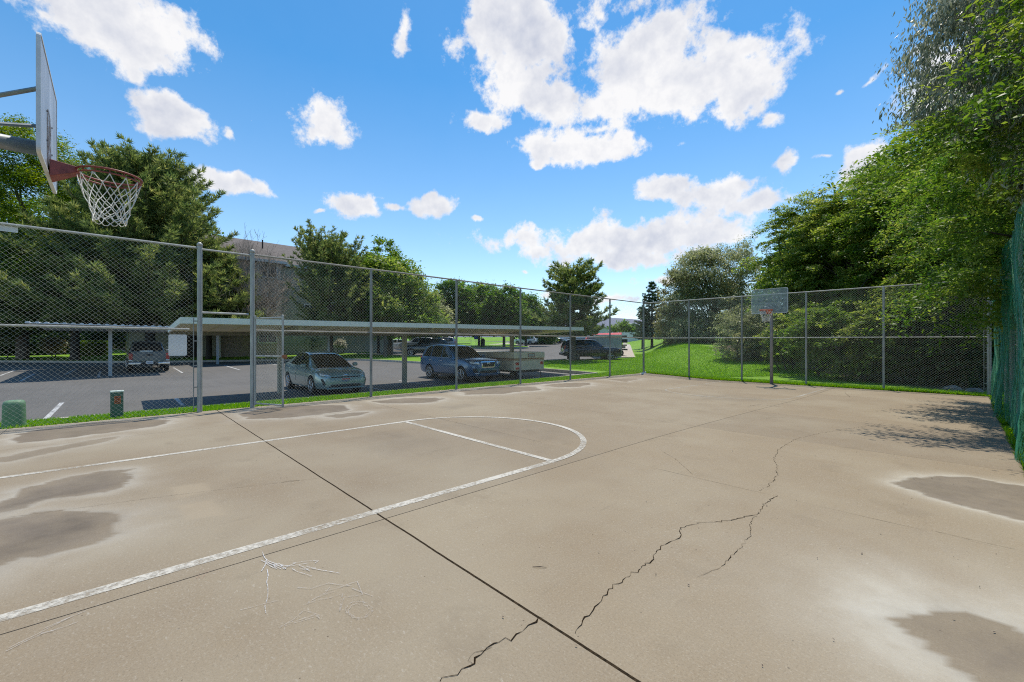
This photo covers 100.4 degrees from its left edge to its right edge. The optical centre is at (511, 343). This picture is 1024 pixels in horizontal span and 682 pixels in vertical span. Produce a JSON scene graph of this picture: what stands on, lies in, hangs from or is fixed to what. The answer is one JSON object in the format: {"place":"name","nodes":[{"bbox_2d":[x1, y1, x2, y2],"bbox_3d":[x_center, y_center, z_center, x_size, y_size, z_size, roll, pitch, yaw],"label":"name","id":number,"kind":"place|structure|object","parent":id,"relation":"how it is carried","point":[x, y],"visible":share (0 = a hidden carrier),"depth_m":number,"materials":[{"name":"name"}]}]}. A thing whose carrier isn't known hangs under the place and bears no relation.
{"place":"outdoors","nodes":[
{"label":"outdoors","id":0,"kind":"place"},
{"bbox_2d":[0,349,420,360],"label":"lawn","id":1,"kind":"structure","parent":0,"point":[353,355],"depth_m":37.15,"materials":[{"name":"green plant"}]},
{"bbox_2d":[0,343,14,354],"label":"shrub","id":2,"kind":"object","parent":1,"relation":"on","point":[5,347],"visible":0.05,"depth_m":41.06,"materials":[{"name":"green plant"}]},
{"bbox_2d":[0,327,49,357],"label":"shrub","id":3,"kind":"object","parent":1,"relation":"on","point":[5,342],"visible":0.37,"depth_m":35.98,"materials":[{"name":"green plant"}]},
{"bbox_2d":[0,260,60,337],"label":"pine tree","id":4,"kind":"object","parent":1,"relation":"on","point":[9,333],"visible":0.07,"depth_m":33.50,"materials":[{"name":"green plant"}]},
{"bbox_2d":[0,332,69,355],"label":"shrub","id":5,"kind":"object","parent":1,"relation":"on","point":[13,349],"visible":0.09,"depth_m":41.38,"materials":[{"name":"green plant"}]},
{"bbox_2d":[36,336,69,356],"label":"shrub","id":6,"kind":"object","parent":1,"relation":"on","point":[48,341],"visible":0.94,"depth_m":38.28,"materials":[{"name":"green plant"}]},
{"bbox_2d":[12,331,94,354],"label":"shrub","id":7,"kind":"object","parent":1,"relation":"on","point":[64,336],"visible":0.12,"depth_m":42.66,"materials":[{"name":"green plant"}]},
{"bbox_2d":[0,112,107,358],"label":"dense tree","id":8,"kind":"object","parent":1,"relation":"on","point":[31,175],"visible":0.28,"depth_m":32.73,"materials":[{"name":"green plant"}]},
{"bbox_2d":[0,220,145,359],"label":"pine tree","id":9,"kind":"object","parent":1,"relation":"on","point":[40,318],"visible":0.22,"depth_m":30.77,"materials":[{"name":"green plant"}]},
{"bbox_2d":[80,340,107,355],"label":"hedge","id":10,"kind":"object","parent":1,"relation":"on","point":[101,346],"visible":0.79,"depth_m":39.81,"materials":[{"name":"green plant"}]},
{"bbox_2d":[0,133,262,340],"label":"pine tree","id":11,"kind":"object","parent":1,"relation":"on","point":[168,207],"visible":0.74,"depth_m":31.33,"materials":[{"name":"green plant"}]},
{"bbox_2d":[133,236,271,358],"bbox_3d":[-24.979,-3.632,34.549,9.244,10.214,8.924,0,0,-20],"label":"pine tree","id":12,"kind":"object","parent":1,"relation":"on","point":[228,270],"visible":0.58,"depth_m":33.54,"materials":[{"name":"green plant"}]},
{"bbox_2d":[184,227,305,356],"bbox_3d":[-22.102,-4.390,38.117,9.135,11.583,12.300,0,0,18],"label":"leafy tree","id":13,"kind":"object","parent":1,"relation":"on","point":[263,295],"visible":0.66,"depth_m":36.82,"materials":[{"name":"green plant"}]},
{"bbox_2d":[297,336,324,348],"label":"shrub","id":14,"kind":"object","parent":1,"relation":"on","point":[313,342],"visible":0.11,"depth_m":43.73,"materials":[{"name":"green plant"}]},
{"bbox_2d":[281,218,372,351],"bbox_3d":[-16.218,-4.458,37.347,7.257,11.756,7.336,0,0,-43],"label":"pine tree","id":15,"kind":"object","parent":1,"relation":"on","point":[328,250],"visible":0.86,"depth_m":36.24,"materials":[{"name":"green plant"}]},
{"bbox_2d":[333,338,348,353],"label":"shrub","id":16,"kind":"object","parent":1,"relation":"on","point":[339,346],"visible":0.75,"depth_m":43.75,"materials":[{"name":"green plant"}]},
{"bbox_2d":[361,286,408,356],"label":"young tree","id":17,"kind":"object","parent":1,"relation":"on","point":[388,298],"visible":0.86,"depth_m":37.70,"materials":[{"name":"green plant"}]},
{"bbox_2d":[332,246,451,354],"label":"maple tree","id":18,"kind":"object","parent":1,"relation":"on","point":[380,262],"visible":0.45,"depth_m":40.02,"materials":[{"name":"green plant"}]},
{"bbox_2d":[348,352,415,355],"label":"path","id":19,"kind":"structure","parent":0,"point":[377,354],"depth_m":42.10,"materials":[{"name":"concrete"}]},
{"bbox_2d":[458,341,527,347],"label":"lawn","id":20,"kind":"structure","parent":0,"point":[475,345],"depth_m":77.69,"materials":[{"name":"green plant"}]},
{"bbox_2d":[430,277,484,337],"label":"shade tree","id":21,"kind":"object","parent":20,"relation":"on","point":[446,289],"visible":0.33,"depth_m":63.91,"materials":[{"name":"green plant"}]},
{"bbox_2d":[463,281,496,345],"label":"shade tree","id":22,"kind":"object","parent":20,"relation":"on","point":[482,290],"visible":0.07,"depth_m":68.33,"materials":[{"name":"green plant"}]},
{"bbox_2d":[473,280,533,346],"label":"shade tree","id":23,"kind":"object","parent":20,"relation":"on","point":[505,306],"visible":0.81,"depth_m":62.35,"materials":[{"name":"green plant"}]},
{"bbox_2d":[0,0,1020,319],"label":"sky","id":24,"kind":"structure","parent":0,"point":[492,141],"materials":[{"name":"blue"}]},
{"bbox_2d":[622,343,634,356],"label":"sidewalk","id":25,"kind":"structure","parent":0,"point":[627,353],"depth_m":48.49,"materials":[{"name":"concrete"}]},
{"bbox_2d":[622,335,627,353],"bbox_3d":[10.274,0.228,40.000,0.858,1.935,1.500,0,0,0],"label":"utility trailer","id":26,"kind":"object","parent":25,"relation":"on","point":[625,341],"visible":0.55,"depth_m":39.49,"materials":[{"name":"metal"}]},
{"bbox_2d":[544,342,839,376],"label":"grass","id":27,"kind":"structure","parent":0,"point":[621,361],"depth_m":27.20,"materials":[{"name":"green plant"}]},
{"bbox_2d":[393,337,1023,462],"bbox_3d":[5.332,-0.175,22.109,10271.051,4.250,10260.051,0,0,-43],"label":"ground","id":28,"kind":"structure","parent":0,"point":[656,342],"depth_m":24.28,"materials":[{"name":"green plant"}]},
{"bbox_2d":[0,400,26,428],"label":"utility pedestal","id":29,"kind":"object","parent":28,"relation":"on","point":[11,406],"visible":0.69,"depth_m":7.79,"materials":[{"name":"green paint"}]},
{"bbox_2d":[83,331,126,348],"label":"shrub","id":30,"kind":"object","parent":28,"relation":"on","point":[114,344],"visible":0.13,"depth_m":56.75,"materials":[{"name":"green plant"}]},
{"bbox_2d":[105,333,126,347],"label":"shrub","id":31,"kind":"object","parent":28,"relation":"on","point":[124,337],"depth_m":55.58,"materials":[{"name":"green plant"}]},
{"bbox_2d":[110,390,123,418],"bbox_3d":[-8.142,1.293,8.788,0.215,0.634,0.165,0,0,-43],"label":"utility post","id":32,"kind":"object","parent":28,"relation":"on","point":[116,407],"visible":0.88,"depth_m":8.73,"materials":[{"name":"green metal"}]},
{"bbox_2d":[0,349,419,363],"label":"kerb","id":33,"kind":"structure","parent":28,"relation":"on","point":[26,361],"depth_m":32.95,"materials":[{"name":"concrete"}]},
{"bbox_2d":[127,234,392,357],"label":"apartment building","id":34,"kind":"structure","parent":28,"relation":"on","point":[233,346],"depth_m":40.86,"materials":[{"name":"beige"}]},
{"bbox_2d":[183,335,196,356],"bbox_3d":[-28.566,0.200,37.844,1.000,2.100,0.080,0,0,-43],"label":"door","id":35,"kind":"structure","parent":34,"relation":"in","point":[189,352],"depth_m":37.88,"materials":[{"name":"black metal"}]},
{"bbox_2d":[257,336,276,342],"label":"window","id":36,"kind":"structure","parent":34,"relation":"in","point":[262,338],"depth_m":40.04,"materials":[{"name":"grey glass"}]},
{"bbox_2d":[257,262,277,278],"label":"window","id":37,"kind":"structure","parent":34,"relation":"in","point":[275,267],"depth_m":40.11,"materials":[{"name":"grey glass"}]},
{"bbox_2d":[257,296,277,309],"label":"window","id":38,"kind":"structure","parent":34,"relation":"in","point":[270,301],"depth_m":40.05,"materials":[{"name":"grey glass"}]},
{"bbox_2d":[0,341,600,421],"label":"parking lot","id":39,"kind":"structure","parent":28,"relation":"on","point":[225,382],"depth_m":19.56,"materials":[{"name":"grey asphalt"}]},
{"bbox_2d":[0,188,59,233],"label":"dense tree","id":40,"kind":"object","parent":39,"relation":"on","point":[31,207],"visible":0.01,"depth_m":51.37,"materials":[{"name":"green plant"}]},
{"bbox_2d":[25,321,168,375],"bbox_3d":[-23.872,0.353,25.254,5.650,2.766,9.500,0,0,-43],"label":"carport","id":41,"kind":"object","parent":39,"relation":"on","point":[109,337],"visible":0.59,"depth_m":22.53,"materials":[{"name":"grey metal"}]},
{"bbox_2d":[122,341,169,371],"bbox_3d":[-22.315,0.752,26.071,2.250,1.781,5.414,0,0,-43],"label":"pickup truck","id":42,"kind":"object","parent":39,"relation":"on","point":[138,352],"visible":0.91,"depth_m":24.58,"materials":[{"name":"silver paint"}]},
{"bbox_2d":[216,335,329,363],"bbox_3d":[-19.117,0.288,35.181,10.960,2.476,7.500,0,0,-43],"label":"carport","id":43,"kind":"object","parent":39,"relation":"on","point":[217,347],"visible":0.12,"depth_m":30.93,"materials":[{"name":"grey metal"}]},
{"bbox_2d":[284,351,365,393],"bbox_3d":[-7.362,1.060,16.575,2.090,1.471,4.575,0,0,-43],"label":"parked car","id":44,"kind":"object","parent":39,"relation":"on","point":[340,365],"visible":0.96,"depth_m":15.43,"materials":[{"name":"teal paint"}]},
{"bbox_2d":[168,317,583,393],"bbox_3d":[-3.689,0.465,18.687,17.530,2.670,3.580,0,0,-43],"label":"carport","id":45,"kind":"object","parent":39,"relation":"on","point":[226,326],"visible":0.66,"depth_m":15.76,"materials":[{"name":"beige metal"}]},
{"bbox_2d":[377,336,379,353],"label":"young tree","id":46,"kind":"object","parent":39,"relation":"on","point":[378,346],"depth_m":46.88,"materials":[{"name":"brown plant"}]},
{"bbox_2d":[351,235,416,322],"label":"upright tree","id":47,"kind":"object","parent":39,"relation":"on","point":[380,241],"visible":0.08,"depth_m":49.48,"materials":[{"name":"green plant"}]},
{"bbox_2d":[393,339,401,348],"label":"parked car","id":48,"kind":"object","parent":39,"relation":"on","point":[395,342],"visible":0.16,"depth_m":55.61,"materials":[{"name":"white paint"}]},
{"bbox_2d":[398,337,430,348],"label":"parked car","id":49,"kind":"object","parent":39,"relation":"on","point":[416,341],"visible":0.2,"depth_m":53.26,"materials":[{"name":"silver paint"}]},
{"bbox_2d":[401,338,447,354],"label":"parked car","id":50,"kind":"object","parent":39,"relation":"on","point":[421,346],"visible":0.52,"depth_m":41.98,"materials":[{"name":"grey paint"}]},
{"bbox_2d":[408,294,459,340],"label":"shade tree","id":51,"kind":"object","parent":39,"relation":"on","point":[444,307],"visible":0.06,"depth_m":59.35,"materials":[{"name":"green plant"}]},
{"bbox_2d":[438,337,454,342],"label":"parked car","id":52,"kind":"object","parent":39,"relation":"on","point":[449,340],"visible":0.12,"depth_m":56.53,"materials":[{"name":"grey paint"}]},
{"bbox_2d":[420,343,500,381],"bbox_3d":[-2.643,0.888,21.192,2.170,1.755,4.642,0,0,-43],"label":"parked car","id":53,"kind":"object","parent":39,"relation":"on","point":[462,352],"visible":0.81,"depth_m":20.43,"materials":[{"name":"blue paint"}]},
{"bbox_2d":[476,351,544,378],"bbox_3d":[-0.882,1.101,23.262,2.180,1.323,5.255,0,0,-43],"label":"camping trailer","id":54,"kind":"object","parent":39,"relation":"on","point":[510,368],"visible":0.65,"depth_m":21.33,"materials":[{"name":"beige metal"}]},
{"bbox_2d":[514,336,538,344],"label":"parked car","id":55,"kind":"object","parent":39,"relation":"on","point":[531,340],"visible":0.67,"depth_m":80.88,"materials":[{"name":"white paint"}]},
{"bbox_2d":[508,291,547,345],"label":"shade tree","id":56,"kind":"object","parent":39,"relation":"on","point":[533,306],"visible":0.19,"depth_m":70.84,"materials":[{"name":"green plant"}]},
{"bbox_2d":[559,338,622,359],"bbox_3d":[6.427,0.516,34.999,4.930,1.810,2.230,0,0,-3],"label":"parked car","id":57,"kind":"object","parent":39,"relation":"on","point":[565,351],"visible":0.77,"depth_m":34.16,"materials":[{"name":"blue paint"}]},
{"bbox_2d":[586,333,621,337],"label":"canopy","id":58,"kind":"object","parent":39,"relation":"on","point":[608,334],"visible":0.04,"depth_m":51.58,"materials":[{"name":"plastic"}]},
{"bbox_2d":[33,359,597,420],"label":"kerb","id":59,"kind":"structure","parent":28,"relation":"on","point":[568,371],"depth_m":24.01,"materials":[{"name":"concrete"}]},
{"bbox_2d":[0,372,639,428],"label":"grass","id":60,"kind":"structure","parent":28,"relation":"on","point":[92,417],"depth_m":11.10,"materials":[{"name":"green plant"}]},
{"bbox_2d":[473,341,528,348],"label":"kerb","id":61,"kind":"structure","parent":28,"relation":"on","point":[500,347],"depth_m":62.23,"materials":[{"name":"concrete"}]},
{"bbox_2d":[0,373,1023,681],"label":"court","id":62,"kind":"object","parent":28,"relation":"on","point":[526,533],"visible":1,"depth_m":3.26,"materials":[{"name":"concrete"}]},
{"bbox_2d":[0,32,142,226],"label":"basketball hoop","id":63,"kind":"object","parent":62,"relation":"on","point":[43,147],"visible":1,"depth_m":3.77,"materials":[{"name":"white plastic"}]},
{"bbox_2d":[0,222,643,427],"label":"chain link fence","id":64,"kind":"object","parent":62,"relation":"on","point":[252,255],"visible":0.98,"depth_m":9.97,"materials":[{"name":"metal"}]},
{"bbox_2d":[0,225,17,232],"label":"white board","id":65,"kind":"object","parent":64,"relation":"attached to","point":[7,228],"visible":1,"depth_m":7.46,"materials":[{"name":"white"}]},
{"bbox_2d":[168,334,186,355],"bbox_3d":[-7.091,0.040,9.049,0.310,0.450,0.005,0,0,-43],"label":"blank sign","id":66,"kind":"object","parent":64,"relation":"attached to","point":[174,344],"visible":1,"depth_m":9.04,"materials":[{"name":"white metal"}]},
{"bbox_2d":[254,315,286,406],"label":"gate","id":67,"kind":"structure","parent":64,"relation":"attached to","point":[283,356],"depth_m":9.77,"materials":[{"name":"metal"}]},
{"bbox_2d":[752,287,787,383],"bbox_3d":[10.212,-0.195,16.994,1.036,3.930,1.354,0,0,7],"label":"basketball hoop","id":68,"kind":"object","parent":62,"relation":"on","point":[768,310],"visible":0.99,"depth_m":17.50,"materials":[{"name":"grey metal"}]},
{"bbox_2d":[524,333,559,344],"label":"shade tree","id":69,"kind":"object","parent":28,"relation":"on","point":[546,339],"visible":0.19,"depth_m":82.38,"materials":[{"name":"green plant"}]},
{"bbox_2d":[524,257,620,360],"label":"pine tree","id":70,"kind":"object","parent":28,"relation":"on","point":[567,279],"visible":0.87,"depth_m":32.45,"materials":[{"name":"green plant"}]},
{"bbox_2d":[597,325,607,332],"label":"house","id":71,"kind":"structure","parent":28,"relation":"on","point":[604,330],"depth_m":122.00,"materials":[{"name":"grey glass"}]},
{"bbox_2d":[587,335,621,357],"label":"storage shed","id":72,"kind":"structure","parent":28,"relation":"on","point":[604,341],"depth_m":38.17,"materials":[{"name":"grey"}]},
{"bbox_2d":[559,332,662,341],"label":"vinyl fence","id":73,"kind":"object","parent":28,"relation":"on","point":[623,333],"visible":0.12,"depth_m":94.40,"materials":[{"name":"white plastic"}]},
{"bbox_2d":[605,319,635,332],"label":"distant tree","id":74,"kind":"object","parent":28,"relation":"on","point":[622,327],"visible":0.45,"depth_m":103.51,"materials":[{"name":"green plant"}]},
{"bbox_2d":[630,305,649,348],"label":"conifer","id":75,"kind":"object","parent":28,"relation":"on","point":[635,325],"visible":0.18,"depth_m":55.90,"materials":[{"name":"green plant"}]},
{"bbox_2d":[634,281,662,347],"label":"conifer","id":76,"kind":"object","parent":28,"relation":"on","point":[652,307],"visible":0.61,"depth_m":49.61,"materials":[{"name":"green plant"}]},
{"bbox_2d":[651,268,699,344],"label":"olive tree","id":77,"kind":"object","parent":28,"relation":"on","point":[657,322],"visible":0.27,"depth_m":43.53,"materials":[{"name":"green plant"}]},
{"bbox_2d":[655,234,771,344],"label":"olive tree","id":78,"kind":"object","parent":28,"relation":"on","point":[708,259],"visible":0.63,"depth_m":40.33,"materials":[{"name":"green plant"}]},
{"bbox_2d":[707,303,787,361],"bbox_3d":[15.187,-0.457,27.548,4.520,4.387,4.619,0,0,-43],"label":"olive bush","id":79,"kind":"object","parent":28,"relation":"on","point":[752,323],"visible":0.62,"depth_m":26.88,"materials":[{"name":"green plant"}]},
{"bbox_2d":[746,304,790,346],"bbox_3d":[18.278,-0.546,28.957,4.710,4.194,4.724,0,0,-43],"label":"shrub","id":80,"kind":"object","parent":28,"relation":"on","point":[767,322],"visible":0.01,"depth_m":28.88,"materials":[{"name":"green plant"}]},
{"bbox_2d":[738,336,801,361],"bbox_3d":[16.382,1.177,27.473,4.198,3.462,4.178,0,0,-43],"label":"shrub","id":81,"kind":"object","parent":28,"relation":"on","point":[759,358],"visible":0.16,"depth_m":26.64,"materials":[{"name":"green plant"}]},
{"bbox_2d":[752,305,808,370],"bbox_3d":[15.189,-0.258,22.906,3.673,3.717,3.784,0,0,-43],"label":"shrub","id":82,"kind":"object","parent":28,"relation":"on","point":[778,327],"visible":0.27,"depth_m":22.97,"materials":[{"name":"green plant"}]},
{"bbox_2d":[730,188,863,359],"bbox_3d":[18.714,-4.391,27.378,8.211,11.135,6.392,0,0,-17],"label":"elm tree","id":83,"kind":"object","parent":28,"relation":"on","point":[789,214],"visible":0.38,"depth_m":27.09,"materials":[{"name":"green plant"}]},
{"bbox_2d":[745,198,886,311],"bbox_3d":[22.796,-4.856,30.971,10.931,11.343,8.258,0,0,3],"label":"elm tree","id":84,"kind":"object","parent":28,"relation":"on","point":[772,291],"visible":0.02,"depth_m":31.38,"materials":[{"name":"green plant"}]},
{"bbox_2d":[642,278,990,394],"bbox_3d":[11.081,-0.197,17.868,12.021,4.033,0.114,0,0,44],"label":"chain link fence","id":85,"kind":"object","parent":28,"relation":"on","point":[988,362],"visible":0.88,"depth_m":16.82,"materials":[{"name":"metal"}]},
{"bbox_2d":[773,300,862,377],"bbox_3d":[14.802,-0.134,20.502,4.124,3.823,4.160,0,0,-43],"label":"shrub","id":86,"kind":"object","parent":28,"relation":"on","point":[800,331],"visible":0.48,"depth_m":19.99,"materials":[{"name":"green plant"}]},
{"bbox_2d":[761,162,925,361],"bbox_3d":[19.745,-4.309,25.010,7.820,11.568,8.103,0,0,-43],"label":"elm tree","id":87,"kind":"object","parent":28,"relation":"on","point":[825,281],"visible":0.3,"depth_m":24.92,"materials":[{"name":"green plant"}]},
{"bbox_2d":[790,309,912,381],"bbox_3d":[15.420,0.317,19.374,4.410,3.713,4.060,0,0,-4],"label":"shrub","id":88,"kind":"object","parent":28,"relation":"on","point":[837,359],"visible":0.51,"depth_m":18.84,"materials":[{"name":"green plant"}]},
{"bbox_2d":[826,296,936,381],"bbox_3d":[16.181,-0.142,18.644,4.017,3.957,3.534,0,0,-30],"label":"shrub","id":89,"kind":"object","parent":28,"relation":"on","point":[871,349],"visible":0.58,"depth_m":18.13,"materials":[{"name":"green plant"}]},
{"bbox_2d":[818,162,967,322],"bbox_3d":[25.213,-5.383,27.818,10.071,13.027,9.914,0,0,-43],"label":"elm tree","id":90,"kind":"object","parent":28,"relation":"on","point":[878,274],"visible":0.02,"depth_m":27.03,"materials":[{"name":"green plant"}]},
{"bbox_2d":[816,135,982,329],"bbox_3d":[20.503,-4.810,22.555,7.404,12.921,7.790,0,0,-43],"label":"locust tree","id":91,"kind":"object","parent":28,"relation":"on","point":[872,224],"visible":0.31,"depth_m":22.64,"materials":[{"name":"green plant"}]},
{"bbox_2d":[811,0,1023,229],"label":"locust tree","id":92,"kind":"object","parent":28,"relation":"on","point":[976,163],"visible":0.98,"depth_m":7.78,"materials":[{"name":"green plant"}]},
{"bbox_2d":[859,314,984,383],"bbox_3d":[17.550,0.536,18.540,4.462,3.980,4.284,0,0,-43],"label":"shrub","id":93,"kind":"object","parent":28,"relation":"on","point":[903,377],"visible":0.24,"depth_m":17.81,"materials":[{"name":"green plant"}]},
{"bbox_2d":[859,44,1023,383],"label":"elm tree","id":94,"kind":"object","parent":28,"relation":"on","point":[905,273],"visible":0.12,"depth_m":18.00,"materials":[{"name":"green plant"}]},
{"bbox_2d":[866,37,1023,356],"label":"locust tree","id":95,"kind":"object","parent":28,"relation":"on","point":[964,279],"visible":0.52,"depth_m":10.28,"materials":[{"name":"green plant"}]},
{"bbox_2d":[872,0,1023,213],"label":"silver tree","id":96,"kind":"object","parent":28,"relation":"on","point":[946,13],"visible":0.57,"depth_m":8.26,"materials":[{"name":"green plant"}]},
{"bbox_2d":[881,140,1023,344],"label":"elm tree","id":97,"kind":"object","parent":28,"relation":"on","point":[928,278],"depth_m":25.08,"materials":[{"name":"green plant"}]},
{"bbox_2d":[943,385,962,390],"bbox_3d":[15.703,1.658,15.211,0.526,0.336,0.526,0,0,-43],"label":"rock","id":98,"kind":"object","parent":28,"relation":"on","point":[950,387],"visible":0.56,"depth_m":15.07,"materials":[{"name":"grey stone"}]},
{"bbox_2d":[885,304,1023,386],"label":"shrub","id":99,"kind":"object","parent":28,"relation":"on","point":[932,342],"visible":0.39,"depth_m":17.08,"materials":[{"name":"green plant"}]},
{"bbox_2d":[910,293,1023,387],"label":"shrub","id":100,"kind":"object","parent":28,"relation":"on","point":[956,357],"visible":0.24,"depth_m":16.61,"materials":[{"name":"green plant"}]},
{"bbox_2d":[965,388,983,391],"bbox_3d":[15.805,1.663,14.589,0.445,0.272,0.465,0,0,-28],"label":"rock","id":101,"kind":"object","parent":28,"relation":"on","point":[972,390],"visible":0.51,"depth_m":14.48,"materials":[{"name":"grey stone"}]},
{"bbox_2d":[990,203,1023,464],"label":"green fence","id":102,"kind":"object","parent":28,"relation":"on","point":[1013,385],"visible":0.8,"depth_m":8.37,"materials":[{"name":"fabric"}]},
{"bbox_2d":[448,316,1023,336],"bbox_3d":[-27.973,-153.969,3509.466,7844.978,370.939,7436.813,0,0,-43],"label":"hills","id":103,"kind":"structure","parent":0,"point":[614,321],"depth_m":4284.79,"materials":[{"name":"green plant"}]},
{"bbox_2d":[611,370,1003,397],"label":"grass","id":104,"kind":"structure","parent":0,"point":[908,389],"depth_m":16.76,"materials":[{"name":"green plant"}]},
{"bbox_2d":[988,395,1023,470],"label":"grass","id":105,"kind":"structure","parent":0,"point":[1009,433],"depth_m":7.60,"materials":[{"name":"green plant"}]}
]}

